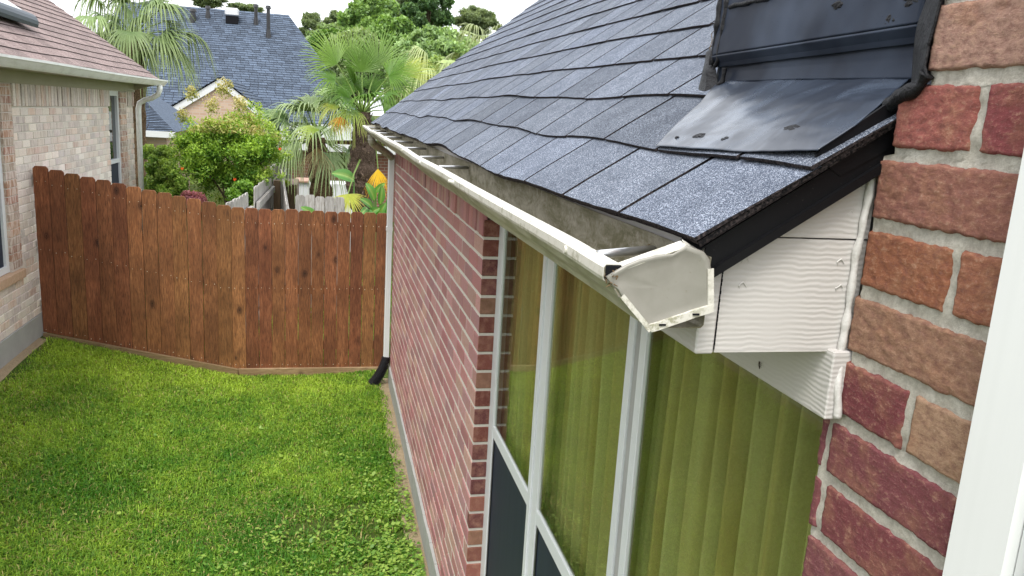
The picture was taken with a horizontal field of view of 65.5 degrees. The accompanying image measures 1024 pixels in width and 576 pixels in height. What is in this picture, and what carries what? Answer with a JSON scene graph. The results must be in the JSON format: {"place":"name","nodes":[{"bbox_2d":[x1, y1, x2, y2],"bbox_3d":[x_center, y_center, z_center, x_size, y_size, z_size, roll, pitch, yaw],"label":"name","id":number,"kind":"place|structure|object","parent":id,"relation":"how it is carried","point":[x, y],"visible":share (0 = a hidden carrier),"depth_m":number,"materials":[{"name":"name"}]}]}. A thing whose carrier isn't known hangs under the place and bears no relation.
{"place":"outdoors","nodes":[
{"label":"outdoors","id":0,"kind":"place"},
{"bbox_2d":[0,115,417,575],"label":"ground","id":1,"kind":"structure","parent":0,"point":[297,526],"depth_m":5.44,"materials":[{"name":"plant"}]},
{"bbox_2d":[0,338,45,381],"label":"dirt path","id":2,"kind":"structure","parent":1,"relation":"on","point":[8,367],"depth_m":6.99,"materials":[{"name":"beige soil"}]},
{"bbox_2d":[0,0,167,368],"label":"neighbour house","id":3,"kind":"structure","parent":1,"relation":"on","point":[69,84],"depth_m":7.63,"materials":[{"name":"brick"}]},
{"bbox_2d":[0,146,9,276],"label":"window","id":4,"kind":"structure","parent":3,"relation":"in","point":[4,255],"depth_m":6.84,"materials":[{"name":"white plastic"}]},
{"bbox_2d":[108,91,121,183],"bbox_3d":[-5.203,-1.708,10.351,0.070,1.670,0.613,1,12,-13],"label":"window","id":5,"kind":"structure","parent":3,"relation":"in","point":[114,128],"depth_m":10.45,"materials":[{"name":"white plastic"}]},
{"bbox_2d":[65,0,217,186],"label":"sabal palm","id":6,"kind":"object","parent":1,"relation":"on","point":[131,40],"visible":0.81,"depth_m":13.44,"materials":[{"name":"green plant"}]},
{"bbox_2d":[143,144,179,189],"bbox_3d":[-5.310,-0.975,12.108,0.625,2.412,0.951,-6,15,-36],"label":"garden shrub","id":7,"kind":"object","parent":1,"relation":"on","point":[157,157],"visible":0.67,"depth_m":11.63,"materials":[{"name":"green plant"}]},
{"bbox_2d":[145,96,198,187],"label":"hip roof wing","id":8,"kind":"structure","parent":1,"relation":"on","point":[161,121],"depth_m":17.76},
{"bbox_2d":[155,164,189,196],"bbox_3d":[-4.645,-0.588,10.956,0.458,2.218,0.688,1,12,-13],"label":"garden shrub","id":9,"kind":"object","parent":1,"relation":"on","point":[178,185],"visible":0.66,"depth_m":10.69,"materials":[{"name":"green plant"}]},
{"bbox_2d":[180,190,207,205],"bbox_3d":[-3.675,-0.224,9.215,0.340,1.828,0.353,10,14,28],"label":"red shrub","id":10,"kind":"object","parent":1,"relation":"on","point":[188,194],"visible":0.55,"depth_m":8.99,"materials":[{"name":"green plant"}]},
{"bbox_2d":[32,166,386,376],"bbox_3d":[-2.883,-0.091,7.838,3.276,2.048,0.171,1,12,-10],"label":"wooden fence","id":11,"kind":"object","parent":1,"relation":"on","point":[278,298],"visible":0.98,"depth_m":7.81,"materials":[{"name":"brown wood"}]},
{"bbox_2d":[191,0,229,8],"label":"pine tree","id":12,"kind":"object","parent":1,"relation":"on","point":[210,3],"visible":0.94,"depth_m":53.47,"materials":[{"name":"green plant"}]},
{"bbox_2d":[2,376,425,575],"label":"ground cover","id":13,"kind":"object","parent":1,"relation":"on","point":[397,549],"visible":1,"depth_m":5.00,"materials":[{"name":"green plant"}]},
{"bbox_2d":[167,77,293,204],"bbox_3d":[-4.059,-1.261,11.380,1.866,3.424,1.496,1,12,-13],"label":"pomegranate tree","id":14,"kind":"object","parent":1,"relation":"on","point":[245,145],"visible":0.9,"depth_m":10.92,"materials":[{"name":"green plant"}]},
{"bbox_2d":[110,2,354,179],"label":"slate roof house","id":15,"kind":"structure","parent":1,"relation":"on","point":[255,56],"depth_m":30.83,"materials":[{"name":"blue"}]},
{"bbox_2d":[224,179,253,206],"bbox_3d":[-3.497,-0.340,10.245,0.358,2.115,0.605,1,12,-13],"label":"garden shrub","id":16,"kind":"object","parent":1,"relation":"on","point":[240,188],"visible":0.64,"depth_m":9.96,"materials":[{"name":"green plant"}]},
{"bbox_2d":[225,192,253,209],"bbox_3d":[-2.978,-0.081,8.754,0.072,1.845,1.008,2,12,-6],"label":"weathered fence","id":17,"kind":"object","parent":1,"relation":"on","point":[241,201],"visible":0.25,"depth_m":8.72,"materials":[{"name":"grey wood"}]},
{"bbox_2d":[225,1,264,12],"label":"pine tree","id":18,"kind":"object","parent":1,"relation":"on","point":[240,6],"visible":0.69,"depth_m":53.95,"materials":[{"name":"green plant"}]},
{"bbox_2d":[254,177,280,253],"bbox_3d":[-3.464,-0.479,11.236,0.139,2.125,2.507,1,12,-10],"label":"weathered fence","id":19,"kind":"object","parent":1,"relation":"on","point":[263,193],"visible":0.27,"depth_m":11.19,"materials":[{"name":"grey wood"}]},
{"bbox_2d":[271,163,288,210],"bbox_3d":[-4.061,-1.245,13.970,0.072,2.007,3.101,1,12,-12],"label":"weathered fence","id":20,"kind":"object","parent":1,"relation":"on","point":[272,184],"visible":0.07,"depth_m":12.71,"materials":[{"name":"grey wood"}]},
{"bbox_2d":[281,169,288,210],"bbox_3d":[-3.363,-0.698,11.790,0.058,1.933,2.410,0,13,-18],"label":"weathered fence","id":21,"kind":"object","parent":1,"relation":"on","point":[284,203],"visible":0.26,"depth_m":11.50,"materials":[{"name":"grey wood"}]},
{"bbox_2d":[285,180,289,203],"bbox_3d":[-4.078,-1.064,14.376,0.148,1.781,0.324,1,12,-13],"label":"garden shrub","id":22,"kind":"object","parent":1,"relation":"on","point":[286,184],"visible":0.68,"depth_m":14.16,"materials":[{"name":"green plant"}]},
{"bbox_2d":[298,10,320,36],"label":"pine tree","id":23,"kind":"object","parent":1,"relation":"on","point":[309,21],"visible":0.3,"depth_m":46.02,"materials":[{"name":"green plant"}]},
{"bbox_2d":[251,86,375,248],"bbox_3d":[-3.471,-1.748,13.692,2.179,3.509,2.244,11,14,31],"label":"sabal palm","id":24,"kind":"object","parent":1,"relation":"on","point":[323,163],"visible":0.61,"depth_m":13.12,"materials":[{"name":"green plant"}]},
{"bbox_2d":[295,195,344,312],"bbox_3d":[-2.764,-0.475,11.428,0.695,1.720,0.057,2,12,-5],"label":"weathered fence","id":25,"kind":"object","parent":1,"relation":"on","point":[325,205],"visible":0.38,"depth_m":11.25,"materials":[{"name":"grey wood"}]},
{"bbox_2d":[304,22,340,43],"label":"broadleaf tree","id":26,"kind":"object","parent":1,"relation":"on","point":[320,26],"visible":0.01,"depth_m":45.69,"materials":[{"name":"green plant"}]},
{"bbox_2d":[307,27,338,57],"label":"broadleaf tree","id":27,"kind":"object","parent":1,"relation":"on","point":[325,31],"visible":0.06,"depth_m":40.64,"materials":[{"name":"green plant"}]},
{"bbox_2d":[295,177,351,235],"bbox_3d":[-3.906,-1.595,16.906,1.367,1.580,0.872,1,12,-13],"label":"outdoor kitchen","id":28,"kind":"object","parent":1,"relation":"on","point":[338,189],"visible":0.07,"depth_m":16.56,"materials":[{"name":"grey ceramic"}]},
{"bbox_2d":[320,9,339,26],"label":"pine tree","id":29,"kind":"object","parent":1,"relation":"on","point":[331,18],"visible":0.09,"depth_m":49.96,"materials":[{"name":"green plant"}]},
{"bbox_2d":[322,26,389,107],"bbox_3d":[-6.797,-7.960,34.451,3.235,6.525,2.479,1,12,-13],"label":"palm tree","id":30,"kind":"object","parent":1,"relation":"on","point":[335,68],"visible":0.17,"depth_m":33.52,"materials":[{"name":"green plant"}]},
{"bbox_2d":[294,25,434,222],"bbox_3d":[-2.167,-2.164,11.947,2.195,3.549,1.598,1,12,-13],"label":"fan palm","id":31,"kind":"object","parent":1,"relation":"on","point":[362,163],"visible":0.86,"depth_m":11.95,"materials":[{"name":"green plant"}]},
{"bbox_2d":[335,0,400,108],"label":"broadleaf tree","id":32,"kind":"object","parent":1,"relation":"on","point":[359,13],"visible":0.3,"depth_m":42.45,"materials":[{"name":"green plant"}]},
{"bbox_2d":[365,13,418,91],"bbox_3d":[-6.357,-9.879,40.459,3.578,7.808,2.920,1,12,-13],"label":"broadleaf tree","id":33,"kind":"object","parent":1,"relation":"on","point":[403,25],"visible":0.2,"depth_m":39.16,"materials":[{"name":"green plant"}]},
{"bbox_2d":[395,0,409,16],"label":"pine tree","id":34,"kind":"object","parent":1,"relation":"on","point":[400,2],"visible":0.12,"depth_m":51.47,"materials":[{"name":"green plant"}]},
{"bbox_2d":[379,378,428,575],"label":"dirt path","id":35,"kind":"structure","parent":1,"relation":"on","point":[416,536],"depth_m":6.00,"materials":[{"name":"beige soil"}]},
{"bbox_2d":[382,54,455,102],"bbox_3d":[-3.223,-6.476,31.404,3.797,5.326,3.111,1,12,-13],"label":"broadleaf tree","id":36,"kind":"object","parent":1,"relation":"on","point":[436,58],"visible":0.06,"depth_m":30.61,"materials":[{"name":"green plant"}]},
{"bbox_2d":[391,45,454,100],"bbox_3d":[-1.509,-3.222,18.702,3.244,4.702,3.033,7,13,17],"label":"sabal palm","id":37,"kind":"object","parent":1,"relation":"on","point":[446,63],"visible":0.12,"depth_m":18.09,"materials":[{"name":"green plant"}]},
{"bbox_2d":[398,0,456,28],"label":"broadleaf tree","id":38,"kind":"object","parent":1,"relation":"on","point":[419,13],"visible":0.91,"depth_m":47.13,"materials":[{"name":"green plant"}]},
{"bbox_2d":[390,23,478,66],"bbox_3d":[-3.559,-8.637,37.155,4.447,7.104,3.288,1,12,-13],"label":"broadleaf tree","id":39,"kind":"object","parent":1,"relation":"on","point":[429,40],"visible":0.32,"depth_m":35.84,"materials":[{"name":"green plant"}]},
{"bbox_2d":[438,23,503,69],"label":"sabal palm","id":40,"kind":"object","parent":1,"relation":"on","point":[470,27],"visible":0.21,"depth_m":23.02,"materials":[{"name":"green plant"}]},
{"bbox_2d":[452,3,499,41],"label":"pine tree","id":41,"kind":"object","parent":1,"relation":"on","point":[484,18],"visible":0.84,"depth_m":49.75,"materials":[{"name":"green plant"}]},
{"bbox_2d":[362,0,1023,575],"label":"brick house","id":42,"kind":"structure","parent":1,"relation":"on","point":[814,206],"depth_m":1.01,"materials":[{"name":"brick"}]},
{"bbox_2d":[368,356,389,384],"bbox_3d":[-1.319,0.835,7.901,0.218,0.321,0.123,1,12,-13],"label":"drain hose","id":43,"kind":"object","parent":42,"relation":"attached to","point":[377,376],"visible":0.98,"depth_m":7.87,"materials":[{"name":"black plastic"}]},
{"bbox_2d":[480,226,547,575],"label":"window","id":44,"kind":"structure","parent":42,"relation":"in","point":[507,502],"depth_m":3.18,"materials":[{"name":"white plastic"}]},
{"bbox_2d":[526,258,637,575],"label":"window","id":45,"kind":"structure","parent":42,"relation":"in","point":[545,557],"depth_m":2.52,"materials":[{"name":"white plastic"}]},
{"bbox_2d":[614,321,651,575],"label":"window","id":46,"kind":"structure","parent":42,"relation":"in","point":[643,337],"depth_m":1.83,"materials":[{"name":"white plastic"}]},
{"bbox_2d":[500,234,822,575],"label":"curtain","id":47,"kind":"object","parent":42,"relation":"hanging from","point":[728,466],"visible":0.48,"depth_m":1.84,"materials":[{"name":"fabric"}]},
{"bbox_2d":[145,277,391,363],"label":"back grass","id":48,"kind":"structure","parent":0,"point":[336,323],"depth_m":10.85,"materials":[{"name":"green plant"}]},
{"bbox_2d":[301,206,313,212],"bbox_3d":[-2.217,-0.581,8.732,0.054,0.642,0.241,10,14,27],"label":"banana plant","id":49,"kind":"object","parent":48,"relation":"on","point":[306,208],"visible":0.35,"depth_m":8.62,"materials":[{"name":"green plant"}]},
{"bbox_2d":[332,169,354,211],"bbox_3d":[-2.442,-1.405,11.617,0.377,0.666,0.103,-7,16,-40],"label":"banana plant","id":50,"kind":"object","parent":48,"relation":"on","point":[345,174],"visible":0.83,"depth_m":11.57,"materials":[{"name":"green plant"}]},
{"bbox_2d":[360,183,386,219],"bbox_3d":[-1.869,-0.959,10.839,0.417,0.971,0.184,1,12,-13],"label":"banana plant","id":51,"kind":"object","parent":48,"relation":"on","point":[379,189],"visible":0.49,"depth_m":10.76,"materials":[{"name":"green plant"}]},
{"bbox_2d":[286,179,298,208],"bbox_3d":[-4.207,-1.235,15.149,0.252,1.577,1.200,1,12,-13],"label":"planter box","id":52,"kind":"object","parent":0,"point":[291,199],"visible":0.26,"depth_m":14.48,"materials":[{"name":"brown wood"}]},
{"bbox_2d":[50,0,537,115],"label":"sky","id":53,"kind":"structure","parent":0,"point":[505,10],"materials":[{"name":"white"}]},
{"bbox_2d":[265,124,395,221],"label":"patio house","id":54,"kind":"structure","parent":0,"point":[382,163],"depth_m":21.36,"materials":[{"name":"grey ceramic"}]}
]}

